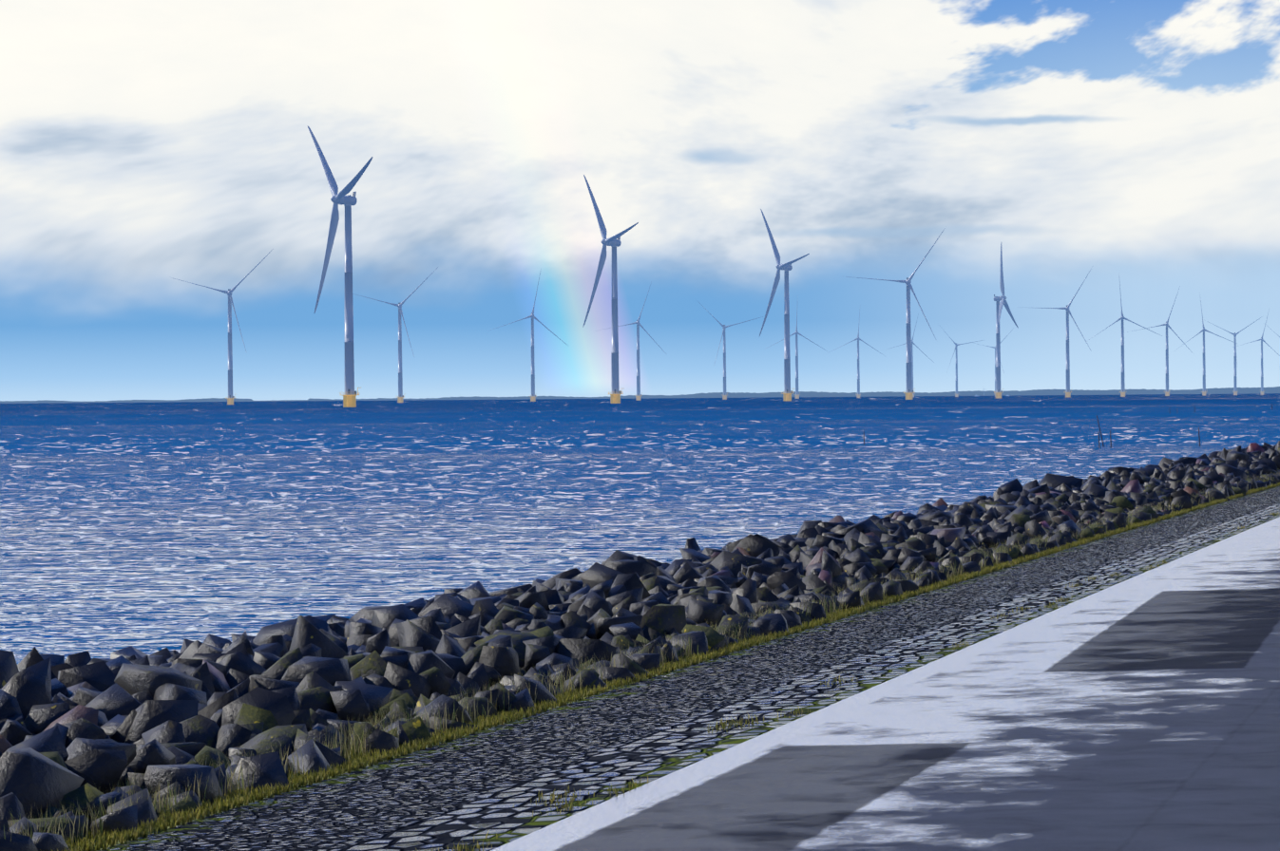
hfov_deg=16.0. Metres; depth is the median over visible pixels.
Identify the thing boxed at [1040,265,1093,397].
wind turbine
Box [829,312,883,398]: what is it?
wind turbine
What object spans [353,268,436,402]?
wind turbine
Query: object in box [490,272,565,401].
wind turbine
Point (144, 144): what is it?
sky
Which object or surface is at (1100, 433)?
fishing stakes
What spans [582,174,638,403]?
wind turbine
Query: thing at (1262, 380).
wind turbine
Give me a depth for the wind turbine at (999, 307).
5321.86 m
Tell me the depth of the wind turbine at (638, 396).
6854.31 m
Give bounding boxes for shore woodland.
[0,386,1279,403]
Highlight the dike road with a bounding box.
[490,516,1279,850]
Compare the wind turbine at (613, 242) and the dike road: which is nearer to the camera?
the dike road
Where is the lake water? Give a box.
[0,393,1279,665]
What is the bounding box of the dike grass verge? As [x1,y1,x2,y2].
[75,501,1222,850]
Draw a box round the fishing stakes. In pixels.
[863,403,1272,448]
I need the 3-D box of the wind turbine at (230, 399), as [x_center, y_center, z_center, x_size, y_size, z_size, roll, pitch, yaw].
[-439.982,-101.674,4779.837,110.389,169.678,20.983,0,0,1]
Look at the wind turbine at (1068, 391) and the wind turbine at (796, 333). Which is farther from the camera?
the wind turbine at (796, 333)
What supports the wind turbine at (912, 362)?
in the lake water
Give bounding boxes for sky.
[0,0,1279,401]
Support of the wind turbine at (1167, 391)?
in the lake water
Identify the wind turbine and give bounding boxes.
[171,250,271,404]
[307,126,372,407]
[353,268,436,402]
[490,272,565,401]
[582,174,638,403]
[599,282,662,401]
[698,302,763,400]
[759,209,809,401]
[773,312,827,399]
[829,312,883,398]
[847,228,945,400]
[886,313,927,398]
[939,325,982,397]
[974,331,1011,397]
[993,243,1018,398]
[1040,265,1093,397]
[1086,273,1162,397]
[1127,286,1190,396]
[1176,292,1234,396]
[1204,317,1260,395]
[1236,313,1279,395]
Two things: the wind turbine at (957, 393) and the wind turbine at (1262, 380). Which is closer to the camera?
the wind turbine at (1262, 380)
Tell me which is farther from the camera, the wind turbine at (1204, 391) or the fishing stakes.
the wind turbine at (1204, 391)
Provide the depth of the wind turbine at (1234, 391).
8862.54 m
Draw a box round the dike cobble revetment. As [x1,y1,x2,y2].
[98,485,1279,850]
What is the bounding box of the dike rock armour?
[0,440,1279,850]
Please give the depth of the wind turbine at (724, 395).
7410.89 m
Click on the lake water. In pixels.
(148, 528)

